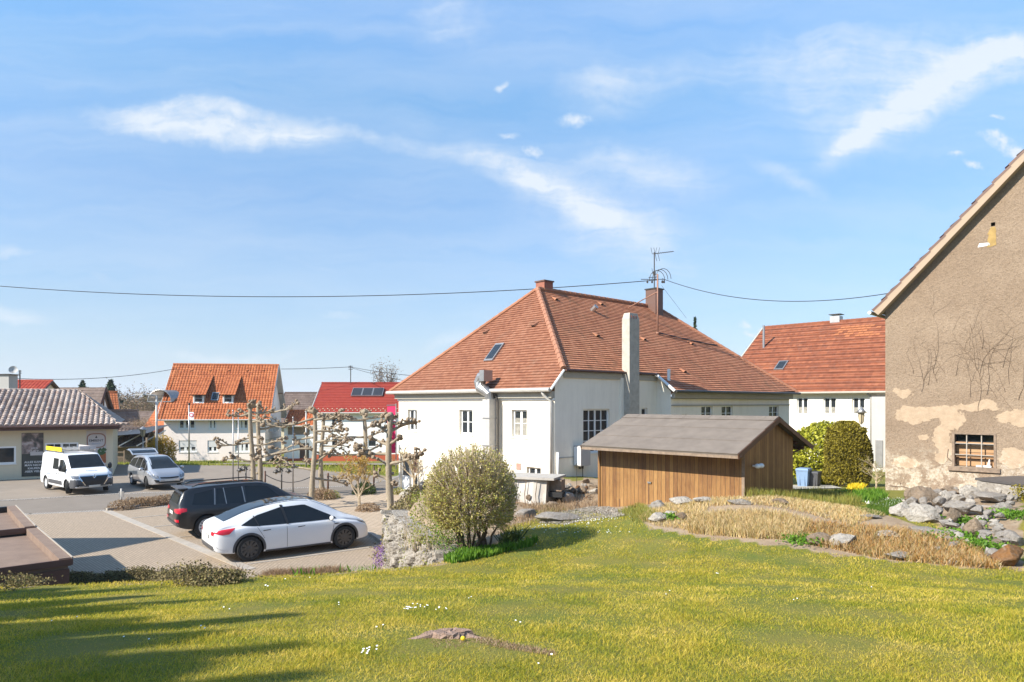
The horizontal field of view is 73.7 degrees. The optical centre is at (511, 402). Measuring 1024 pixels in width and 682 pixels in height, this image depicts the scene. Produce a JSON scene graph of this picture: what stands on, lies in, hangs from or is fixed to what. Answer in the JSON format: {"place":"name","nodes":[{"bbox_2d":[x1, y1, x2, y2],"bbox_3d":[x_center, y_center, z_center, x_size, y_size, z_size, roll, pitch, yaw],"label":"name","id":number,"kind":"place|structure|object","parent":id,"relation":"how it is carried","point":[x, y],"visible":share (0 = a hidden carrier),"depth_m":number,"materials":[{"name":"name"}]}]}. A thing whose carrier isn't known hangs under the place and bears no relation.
{"place":"outdoors","nodes":[
{"label":"outdoors","id":0,"kind":"place"},
{"bbox_2d":[0,477,398,512],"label":"road","id":1,"kind":"structure","parent":0,"point":[79,503],"depth_m":31.89,"materials":[{"name":"grey asphalt"}]},
{"bbox_2d":[118,460,398,474],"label":"verge grass","id":2,"kind":"structure","parent":0,"point":[192,462],"depth_m":50.30,"materials":[{"name":"green plant"}]},
{"bbox_2d":[223,563,353,577],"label":"dry border stalks","id":3,"kind":"object","parent":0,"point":[288,571],"visible":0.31,"depth_m":18.23,"materials":[{"name":"brown plant"}]},
{"bbox_2d":[310,364,399,460],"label":"red roof house","id":4,"kind":"structure","parent":0,"point":[353,399],"depth_m":74.62,"materials":[{"name":"grey paint"}]},
{"bbox_2d":[316,490,413,537],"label":"plaza","id":5,"kind":"structure","parent":0,"point":[347,503],"depth_m":30.45,"materials":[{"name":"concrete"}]},
{"bbox_2d":[213,399,288,479],"bbox_3d":[-12.136,2.250,31.637,3.314,4.825,1.099,0,0,-11],"label":"plane tree","id":6,"kind":"object","parent":5,"relation":"on","point":[251,406],"visible":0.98,"depth_m":31.75,"materials":[{"name":"brown plant"}]},
{"bbox_2d":[237,399,299,480],"bbox_3d":[-11.924,2.241,33.593,3.262,4.848,1.334,0,0,0],"label":"plane tree","id":7,"kind":"object","parent":5,"relation":"on","point":[258,405],"visible":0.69,"depth_m":33.55,"materials":[{"name":"brown plant"}]},
{"bbox_2d":[253,406,351,498],"bbox_3d":[-8.969,2.401,29.585,4.106,4.513,1.711,0,0,0],"label":"plane tree","id":8,"kind":"object","parent":5,"relation":"on","point":[314,411],"visible":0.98,"depth_m":29.38,"materials":[{"name":"brown plant"}]},
{"bbox_2d":[307,487,335,499],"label":"clipped bush","id":9,"kind":"object","parent":5,"relation":"on","point":[322,491],"visible":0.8,"depth_m":32.37,"materials":[{"name":"brown plant"}]},
{"bbox_2d":[323,409,386,482],"bbox_3d":[-8.002,2.488,35.482,3.568,4.335,1.077,0,0,-20],"label":"plane tree","id":10,"kind":"object","parent":5,"relation":"on","point":[363,413],"visible":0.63,"depth_m":35.58,"materials":[{"name":"brown plant"}]},
{"bbox_2d":[332,440,381,507],"bbox_3d":[-6.659,3.111,29.241,2.123,2.987,1.488,0,0,38],"label":"flowering tree","id":11,"kind":"object","parent":5,"relation":"on","point":[362,463],"visible":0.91,"depth_m":29.23,"materials":[{"name":"brown plant"}]},
{"bbox_2d":[351,481,376,494],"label":"clipped bush","id":12,"kind":"object","parent":5,"relation":"on","point":[370,488],"visible":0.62,"depth_m":34.24,"materials":[{"name":"green plant"}]},
{"bbox_2d":[354,502,380,511],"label":"ground shrub","id":13,"kind":"object","parent":5,"relation":"on","point":[371,506],"visible":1,"depth_m":28.89,"materials":[{"name":"brown plant"}]},
{"bbox_2d":[353,411,426,509],"bbox_3d":[-4.365,2.492,25.093,3.011,4.342,1.218,0,0,14],"label":"plane tree","id":14,"kind":"object","parent":5,"relation":"on","point":[390,417],"visible":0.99,"depth_m":24.98,"materials":[{"name":"brown plant"}]},
{"bbox_2d":[368,484,427,556],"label":"ivy bank","id":15,"kind":"structure","parent":5,"relation":"on","point":[401,504],"depth_m":23.18,"materials":[{"name":"green plant"}]},
{"bbox_2d":[392,443,422,484],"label":"tree","id":16,"kind":"object","parent":5,"relation":"on","point":[411,466],"visible":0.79,"depth_m":34.33,"materials":[{"name":"beige plant"}]},
{"bbox_2d":[370,356,399,381],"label":"bare tree","id":17,"kind":"object","parent":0,"point":[381,373],"visible":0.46,"depth_m":94.92,"materials":[{"name":"grey plant"}]},
{"bbox_2d":[0,454,1023,681],"bbox_3d":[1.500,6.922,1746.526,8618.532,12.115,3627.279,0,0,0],"label":"ground","id":18,"kind":"structure","parent":0,"point":[95,644],"depth_m":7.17,"materials":[{"name":"green plant"}]},
{"bbox_2d":[18,379,59,388],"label":"red tiled house","id":19,"kind":"structure","parent":18,"relation":"on","point":[38,384],"depth_m":65.51,"materials":[{"name":"red tile"}]},
{"bbox_2d":[0,388,128,479],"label":"shop building","id":20,"kind":"structure","parent":18,"relation":"on","point":[34,423],"depth_m":42.52,"materials":[{"name":"beige paint"}]},
{"bbox_2d":[0,446,15,464],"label":"window","id":21,"kind":"structure","parent":20,"relation":"in","point":[7,453],"depth_m":41.05,"materials":[{"name":"white glass"}]},
{"bbox_2d":[0,366,20,388],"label":"grey chimney block","id":22,"kind":"structure","parent":20,"relation":"on","point":[7,381],"depth_m":60.56,"materials":[{"name":"concrete"}]},
{"bbox_2d":[45,442,77,451],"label":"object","id":23,"kind":"structure","parent":20,"relation":"in","point":[70,444],"depth_m":42.34,"materials":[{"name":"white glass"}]},
{"bbox_2d":[59,387,113,408],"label":"half timbered house","id":24,"kind":"structure","parent":18,"relation":"on","point":[100,395],"depth_m":77.98,"materials":[{"name":"tile"}]},
{"bbox_2d":[109,391,119,408],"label":"orange gable house","id":25,"kind":"structure","parent":18,"relation":"on","point":[114,395],"depth_m":88.19,"materials":[{"name":"tile"}]},
{"bbox_2d":[109,409,140,426],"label":"weathered boarded house","id":26,"kind":"structure","parent":18,"relation":"on","point":[129,415],"depth_m":78.85,"materials":[{"name":"brown wood"}]},
{"bbox_2d":[118,427,154,462],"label":"tiled outbuilding","id":27,"kind":"structure","parent":18,"relation":"on","point":[133,443],"depth_m":59.94,"materials":[{"name":"grey wood"}]},
{"bbox_2d":[118,425,167,453],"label":"carport","id":28,"kind":"object","parent":18,"relation":"on","point":[137,431],"visible":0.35,"depth_m":59.78,"materials":[{"name":"metal"}]},
{"bbox_2d":[135,394,157,451],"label":"tall light pole","id":29,"kind":"object","parent":18,"relation":"on","point":[156,424],"visible":0.86,"depth_m":49.94,"materials":[{"name":"silver metal"}]},
{"bbox_2d":[144,434,178,459],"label":"forsythia bush","id":30,"kind":"object","parent":18,"relation":"on","point":[165,445],"visible":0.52,"depth_m":51.84,"materials":[{"name":"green plant"}]},
{"bbox_2d":[147,389,178,439],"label":"barrel canopy","id":31,"kind":"object","parent":18,"relation":"on","point":[172,394],"visible":0.39,"depth_m":72.28,"materials":[{"name":"metal"}]},
{"bbox_2d":[188,403,193,460],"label":"sign post","id":32,"kind":"object","parent":18,"relation":"on","point":[190,415],"visible":1,"depth_m":55.95,"materials":[{"name":"metal"}]},
{"bbox_2d":[0,464,394,499],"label":"forecourt","id":33,"kind":"structure","parent":18,"relation":"on","point":[21,488],"depth_m":39.58,"materials":[{"name":"grey asphalt"}]},
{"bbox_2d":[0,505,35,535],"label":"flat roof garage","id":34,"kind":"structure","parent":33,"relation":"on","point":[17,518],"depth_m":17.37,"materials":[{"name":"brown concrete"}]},
{"bbox_2d":[40,444,112,493],"bbox_3d":[-22.971,3.438,36.039,5.010,2.300,2.491,0,0,40],"label":"white van","id":35,"kind":"object","parent":33,"relation":"on","point":[68,469],"visible":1,"depth_m":35.10,"materials":[{"name":"paint"}]},
{"bbox_2d":[127,448,184,488],"bbox_3d":[-19.923,3.623,38.045,2.282,1.930,5.309,0,0,-43],"label":"silver minivan","id":36,"kind":"object","parent":33,"relation":"on","point":[148,467],"visible":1,"depth_m":36.89,"materials":[{"name":"paint"}]},
{"bbox_2d":[0,475,398,500],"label":"gutter setts","id":37,"kind":"structure","parent":33,"relation":"on","point":[169,492],"depth_m":34.62,"materials":[{"name":"grey stone"}]},
{"bbox_2d":[294,412,354,493],"bbox_3d":[-9.455,2.576,34.413,3.390,4.184,1.214,0,0,15],"label":"plane tree","id":38,"kind":"object","parent":33,"relation":"on","point":[321,449],"visible":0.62,"depth_m":34.49,"materials":[{"name":"brown plant"}]},
{"bbox_2d":[27,507,385,583],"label":"parking lot","id":39,"kind":"structure","parent":18,"relation":"on","point":[98,542],"depth_m":21.51,"materials":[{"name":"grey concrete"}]},
{"bbox_2d":[0,526,72,585],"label":"flat roof garage","id":40,"kind":"structure","parent":39,"relation":"on","point":[37,550],"depth_m":13.67,"materials":[{"name":"brown concrete"}]},
{"bbox_2d":[0,558,262,592],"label":"ivy hedge","id":41,"kind":"object","parent":39,"relation":"on","point":[197,576],"visible":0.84,"depth_m":11.70,"materials":[{"name":"green plant"}]},
{"bbox_2d":[103,510,376,569],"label":"parking lines","id":42,"kind":"object","parent":39,"relation":"on","point":[226,559],"visible":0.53,"depth_m":21.75,"materials":[{"name":"paint"}]},
{"bbox_2d":[167,476,314,536],"bbox_3d":[-9.698,3.667,24.812,4.886,1.842,2.454,0,0,-36],"label":"black suv","id":43,"kind":"object","parent":39,"relation":"on","point":[193,506],"visible":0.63,"depth_m":23.48,"materials":[{"name":"paint"}]},
{"bbox_2d":[106,501,381,543],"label":"kerb","id":44,"kind":"structure","parent":39,"relation":"on","point":[376,537],"depth_m":23.66,"materials":[{"name":"concrete"}]},
{"bbox_2d":[201,496,367,560],"bbox_3d":[-7.008,3.777,21.356,4.776,1.622,2.331,0,0,-36],"label":"white hatchback","id":45,"kind":"object","parent":39,"relation":"on","point":[250,531],"visible":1,"depth_m":20.44,"materials":[{"name":"paint"}]},
{"bbox_2d":[158,363,286,460],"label":"orange roof house","id":46,"kind":"structure","parent":18,"relation":"on","point":[211,393],"depth_m":72.70,"materials":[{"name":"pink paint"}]},
{"bbox_2d":[177,421,195,429],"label":"window","id":47,"kind":"structure","parent":46,"relation":"in","point":[182,425],"depth_m":71.40,"materials":[{"name":"white glass"}]},
{"bbox_2d":[178,440,196,452],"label":"window","id":48,"kind":"structure","parent":46,"relation":"in","point":[183,445],"depth_m":71.40,"materials":[{"name":"white glass"}]},
{"bbox_2d":[282,409,312,460],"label":"annex","id":49,"kind":"object","parent":18,"relation":"on","point":[298,415],"visible":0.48,"depth_m":74.75,"materials":[{"name":"grey paint"}]},
{"bbox_2d":[287,427,309,435],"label":"window","id":50,"kind":"structure","parent":49,"relation":"in","point":[299,431],"depth_m":74.77,"materials":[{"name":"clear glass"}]},
{"bbox_2d":[281,392,316,448],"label":"brown roof house","id":51,"kind":"structure","parent":18,"relation":"on","point":[306,400],"depth_m":95.00,"materials":[{"name":"beige paint"}]},
{"bbox_2d":[291,564,378,575],"bbox_3d":[-3.582,3.786,15.803,2.839,1.808,7.236,0,0,-17],"label":"leafy ground cover","id":52,"kind":"object","parent":18,"relation":"on","point":[301,570],"visible":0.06,"depth_m":12.43,"materials":[{"name":"brown plant"}]},
{"bbox_2d":[387,403,396,468],"bbox_3d":[-6.416,1.792,36.360,0.540,3.500,0.125,0,0,6],"label":"banner","id":53,"kind":"object","parent":18,"relation":"on","point":[390,408],"visible":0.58,"depth_m":36.36,"materials":[{"name":"fabric"}]},
{"bbox_2d":[370,509,457,569],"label":"rock retaining wall","id":54,"kind":"structure","parent":18,"relation":"on","point":[393,552],"depth_m":17.60,"materials":[{"name":"stone"}]},
{"bbox_2d":[408,627,485,638],"bbox_3d":[-0.504,2.018,5.856,0.902,0.137,0.255,0,0,3],"label":"mound of earth","id":55,"kind":"object","parent":18,"relation":"on","point":[451,633],"visible":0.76,"depth_m":5.82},
{"bbox_2d":[395,442,520,557],"bbox_3d":[-1.231,2.042,15.132,2.879,2.397,2.962,0,0,0],"label":"round bush","id":56,"kind":"object","parent":18,"relation":"on","point":[444,492],"visible":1,"depth_m":14.38,"materials":[{"name":"green plant"}]},
{"bbox_2d":[443,533,537,562],"bbox_3d":[-0.432,3.074,14.607,2.656,0.290,0.853,0,0,-41],"label":"leafy ground cover","id":57,"kind":"object","parent":18,"relation":"on","point":[464,554],"visible":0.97,"depth_m":14.27,"materials":[{"name":"green plant"}]},
{"bbox_2d":[491,523,530,544],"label":"grassy tuft","id":58,"kind":"object","parent":18,"relation":"on","point":[513,535],"visible":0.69,"depth_m":15.21,"materials":[{"name":"green plant"}]},
{"bbox_2d":[472,635,557,656],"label":"dry litter","id":59,"kind":"object","parent":18,"relation":"on","point":[514,645],"visible":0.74,"depth_m":5.42,"materials":[{"name":"brown plant"}]},
{"bbox_2d":[512,472,568,504],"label":"cellar block","id":60,"kind":"structure","parent":18,"relation":"on","point":[538,488],"depth_m":24.33,"materials":[{"name":"paint"}]},
{"bbox_2d":[504,491,597,529],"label":"dry perennials","id":61,"kind":"object","parent":18,"relation":"on","point":[541,506],"visible":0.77,"depth_m":21.98,"materials":[{"name":"brown plant"}]},
{"bbox_2d":[534,511,581,521],"bbox_3d":[1.212,3.002,17.940,1.123,0.257,0.833,0,0,22],"label":"rock","id":62,"kind":"object","parent":18,"relation":"on","point":[548,516],"visible":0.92,"depth_m":17.78,"materials":[{"name":"grey stone"}]},
{"bbox_2d":[536,505,628,523],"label":"gravel","id":63,"kind":"structure","parent":18,"relation":"on","point":[605,511],"depth_m":19.33,"materials":[{"name":"grey gravel"}]},
{"bbox_2d":[386,279,800,489],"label":"hipped house","id":64,"kind":"structure","parent":18,"relation":"on","point":[544,376],"depth_m":32.04,"materials":[{"name":"white paint"}]},
{"bbox_2d":[402,453,417,488],"bbox_3d":[-5.253,3.599,35.395,0.130,1.903,1.628,0,0,-42],"label":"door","id":65,"kind":"structure","parent":64,"relation":"in","point":[407,480],"depth_m":35.60,"materials":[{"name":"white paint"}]},
{"bbox_2d":[458,410,472,435],"bbox_3d":[-2.115,0.926,31.813,0.886,1.207,0.942,0,0,0],"label":"window","id":66,"kind":"structure","parent":64,"relation":"in","point":[466,415],"depth_m":31.91,"materials":[{"name":"white glass"}]},
{"bbox_2d":[510,410,527,438],"bbox_3d":[0.340,0.911,29.103,0.866,1.231,0.921,0,0,0],"label":"window","id":67,"kind":"structure","parent":64,"relation":"in","point":[520,416],"depth_m":29.24,"materials":[{"name":"white glass"}]},
{"bbox_2d":[583,409,607,453],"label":"window","id":68,"kind":"structure","parent":64,"relation":"in","point":[595,421],"depth_m":29.29,"materials":[{"name":"white glass"}]},
{"bbox_2d":[628,268,717,345],"bbox_3d":[9.194,-5.275,38.794,5.896,3.943,2.546,0,0,-34],"label":"roof pole","id":69,"kind":"object","parent":64,"relation":"on","point":[662,281],"visible":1,"depth_m":36.85,"materials":[{"name":"metal"}]},
{"bbox_2d":[1,280,655,296],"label":"overhead cable","id":70,"kind":"object","parent":69,"relation":"attached to","point":[326,296],"visible":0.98,"depth_m":39.67,"materials":[{"name":"black plastic"}]},
{"bbox_2d":[662,278,886,301],"bbox_3d":[11.467,-5.460,31.429,0.030,2.508,12.772,0,0,-32],"label":"overhead cable","id":71,"kind":"object","parent":69,"relation":"attached to","point":[783,301],"visible":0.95,"depth_m":30.30,"materials":[{"name":"black plastic"}]},
{"bbox_2d":[580,414,813,506],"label":"wooden shed","id":72,"kind":"structure","parent":18,"relation":"on","point":[646,459],"depth_m":19.92,"materials":[{"name":"brown wood"}]},
{"bbox_2d":[685,506,813,540],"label":"dry reeds","id":73,"kind":"object","parent":18,"relation":"on","point":[763,523],"visible":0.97,"depth_m":15.19,"materials":[{"name":"beige plant"}]},
{"bbox_2d":[638,494,884,529],"bbox_3d":[6.062,2.615,17.123,5.915,0.609,3.696,0,0,0],"label":"dry stubble","id":74,"kind":"object","parent":18,"relation":"on","point":[837,510],"visible":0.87,"depth_m":16.69,"materials":[{"name":"beige plant"}]},
{"bbox_2d":[767,531,833,547],"bbox_3d":[6.076,2.828,14.258,1.182,0.225,1.334,0,0,-38],"label":"weed clump","id":75,"kind":"object","parent":18,"relation":"on","point":[803,539],"visible":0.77,"depth_m":14.06,"materials":[{"name":"green plant"}]},
{"bbox_2d":[744,486,861,505],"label":"long grass","id":76,"kind":"structure","parent":18,"relation":"on","point":[822,495],"depth_m":18.80,"materials":[{"name":"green plant"}]},
{"bbox_2d":[795,467,811,485],"bbox_3d":[12.839,3.343,30.024,0.533,0.932,0.731,0,0,38],"label":"wheelie bin","id":77,"kind":"object","parent":18,"relation":"on","point":[802,474],"visible":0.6,"depth_m":29.79,"materials":[{"name":"blue plastic"}]},
{"bbox_2d":[809,471,821,485],"bbox_3d":[13.306,3.432,30.020,0.464,0.823,0.636,0,0,40],"label":"wheelie bin","id":78,"kind":"object","parent":18,"relation":"on","point":[814,478],"visible":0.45,"depth_m":29.82,"materials":[{"name":"grey plastic"}]},
{"bbox_2d":[806,532,829,545],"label":"rock","id":79,"kind":"object","parent":18,"relation":"on","point":[818,535],"visible":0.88,"depth_m":13.98,"materials":[{"name":"brown stone"}]},
{"bbox_2d":[793,420,851,484],"bbox_3d":[15.408,2.509,33.550,4.003,3.337,3.032,0,0,0],"label":"laurel bush","id":80,"kind":"object","parent":18,"relation":"on","point":[815,432],"visible":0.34,"depth_m":32.73,"materials":[{"name":"green plant"}]},
{"bbox_2d":[827,533,856,546],"bbox_3d":[6.764,2.822,13.939,0.598,0.326,0.464,0,0,-27],"label":"rock","id":81,"kind":"object","parent":18,"relation":"on","point":[840,537],"visible":0.82,"depth_m":13.80,"materials":[{"name":"stone"}]},
{"bbox_2d":[821,420,873,485],"bbox_3d":[15.712,2.423,31.992,2.284,3.238,2.292,0,0,0],"label":"clipped yew","id":82,"kind":"object","parent":18,"relation":"on","point":[853,442],"visible":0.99,"depth_m":31.37,"materials":[{"name":"green plant"}]},
{"bbox_2d":[835,487,888,502],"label":"flower bed leaves","id":83,"kind":"object","parent":18,"relation":"on","point":[871,494],"visible":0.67,"depth_m":20.72,"materials":[{"name":"green plant"}]},
{"bbox_2d":[858,455,884,487],"bbox_3d":[14.747,2.864,27.841,1.117,1.495,1.308,0,0,0],"label":"bare shrub","id":84,"kind":"object","parent":18,"relation":"on","point":[877,477],"visible":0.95,"depth_m":27.95,"materials":[{"name":"beige plant"}]},
{"bbox_2d":[889,501,908,516],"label":"rock","id":85,"kind":"object","parent":18,"relation":"on","point":[897,509],"visible":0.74,"depth_m":16.32,"materials":[{"name":"stone"}]},
{"bbox_2d":[798,516,1002,569],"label":"dry reeds","id":86,"kind":"object","parent":18,"relation":"on","point":[881,545],"visible":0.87,"depth_m":13.50,"materials":[{"name":"beige plant"}]},
{"bbox_2d":[901,504,941,522],"bbox_3d":[9.434,2.568,15.737,0.671,0.452,0.581,0,0,-20],"label":"rock","id":87,"kind":"object","parent":18,"relation":"on","point":[922,513],"visible":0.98,"depth_m":15.66,"materials":[{"name":"stone"}]},
{"bbox_2d":[904,486,940,505],"bbox_3d":[11.137,2.555,18.503,0.805,0.602,0.648,0,0,0],"label":"rock","id":88,"kind":"object","parent":18,"relation":"on","point":[918,492],"visible":0.65,"depth_m":18.33,"materials":[{"name":"brown stone"}]},
{"bbox_2d":[908,526,950,537],"bbox_3d":[8.824,2.751,14.439,0.887,0.233,0.581,0,0,38],"label":"rock","id":89,"kind":"object","parent":18,"relation":"on","point":[919,528],"visible":0.51,"depth_m":14.32,"materials":[{"name":"grey stone"}]},
{"bbox_2d":[867,149,1023,489],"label":"barn","id":90,"kind":"structure","parent":18,"relation":"on","point":[950,306],"depth_m":21.83,"materials":[{"name":"beige paint"}]},
{"bbox_2d":[948,432,999,472],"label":"window","id":91,"kind":"structure","parent":90,"relation":"in","point":[977,450],"depth_m":21.74,"materials":[{"name":"brown wood"}]},
{"bbox_2d":[915,525,996,542],"bbox_3d":[9.121,2.738,14.192,1.889,0.224,1.712,0,0,0],"label":"weed clump","id":92,"kind":"object","parent":18,"relation":"on","point":[970,535],"visible":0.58,"depth_m":13.98,"materials":[{"name":"green plant"}]},
{"bbox_2d":[944,500,975,514],"bbox_3d":[10.630,2.508,16.247,0.647,0.399,0.619,0,0,27],"label":"rock","id":93,"kind":"object","parent":18,"relation":"on","point":[963,507],"visible":0.82,"depth_m":16.04,"materials":[{"name":"grey stone"}]},
{"bbox_2d":[959,485,979,498],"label":"rock","id":94,"kind":"object","parent":18,"relation":"on","point":[966,490],"visible":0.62,"depth_m":19.48,"materials":[{"name":"stone"}]},
{"bbox_2d":[962,517,984,536],"bbox_3d":[9.579,2.611,14.175,0.382,0.493,0.266,0,0,37],"label":"rock","id":95,"kind":"object","parent":18,"relation":"on","point":[973,525],"visible":0.71,"depth_m":14.11,"materials":[{"name":"brown stone"}]},
{"bbox_2d":[953,537,1020,550],"bbox_3d":[9.251,2.784,13.332,1.244,0.224,1.112,0,0,31],"label":"weed clump","id":96,"kind":"object","parent":18,"relation":"on","point":[978,542],"visible":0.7,"depth_m":13.22,"materials":[{"name":"green plant"}]},
{"bbox_2d":[973,491,1006,502],"bbox_3d":[12.681,2.532,18.148,0.792,0.319,0.631,0,0,-32],"label":"rock","id":97,"kind":"object","parent":18,"relation":"on","point":[993,497],"visible":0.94,"depth_m":17.97,"materials":[{"name":"grey stone"}]},
{"bbox_2d":[973,507,1023,519],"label":"weed clump","id":98,"kind":"object","parent":18,"relation":"on","point":[1013,514],"visible":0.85,"depth_m":15.32,"materials":[{"name":"green plant"}]},
{"bbox_2d":[975,476,1023,500],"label":"slab cover","id":99,"kind":"object","parent":18,"relation":"on","point":[1003,483],"visible":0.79,"depth_m":19.62,"materials":[{"name":"concrete"}]},
{"bbox_2d":[990,544,1023,565],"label":"rock","id":100,"kind":"object","parent":18,"relation":"on","point":[1009,554],"visible":0.99,"depth_m":12.17,"materials":[{"name":"stone"}]},
{"bbox_2d":[1009,533,1023,545],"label":"rock","id":101,"kind":"object","parent":18,"relation":"on","point":[1016,539],"visible":0.88,"depth_m":13.32,"materials":[{"name":"grey stone"}]},
{"bbox_2d":[0,0,1023,398],"label":"sky","id":102,"kind":"structure","parent":0,"point":[811,151],"materials":[{"name":"blue"}]},
{"bbox_2d":[618,501,659,523],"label":"wild grass","id":103,"kind":"structure","parent":0,"point":[640,508],"depth_m":17.67,"materials":[{"name":"green plant"}]},
{"bbox_2d":[741,313,884,471],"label":"white house","id":104,"kind":"structure","parent":0,"point":[833,369],"depth_m":50.30,"materials":[{"name":"tile"}]},
{"bbox_2d":[796,397,808,414],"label":"window","id":105,"kind":"structure","parent":104,"relation":"in","point":[802,402],"depth_m":49.70,"materials":[{"name":"white glass"}]},
{"bbox_2d":[822,397,835,414],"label":"window","id":106,"kind":"structure","parent":104,"relation":"in","point":[829,402],"depth_m":48.29,"materials":[{"name":"white glass"}]},
{"bbox_2d":[851,397,865,415],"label":"window","id":107,"kind":"structure","parent":104,"relation":"in","point":[858,402],"depth_m":47.03,"materials":[{"name":"white glass"}]},
{"bbox_2d":[855,497,904,516],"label":"lush grass","id":108,"kind":"structure","parent":0,"point":[881,505],"depth_m":18.56,"materials":[{"name":"green plant"}]},
{"label":"planting strip","id":109,"kind":"structure","parent":0,"visible":0},
{"bbox_2d":[104,499,135,510],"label":"brown shrub","id":110,"kind":"object","parent":109,"relation":"on","point":[126,503],"visible":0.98,"depth_m":29.35,"materials":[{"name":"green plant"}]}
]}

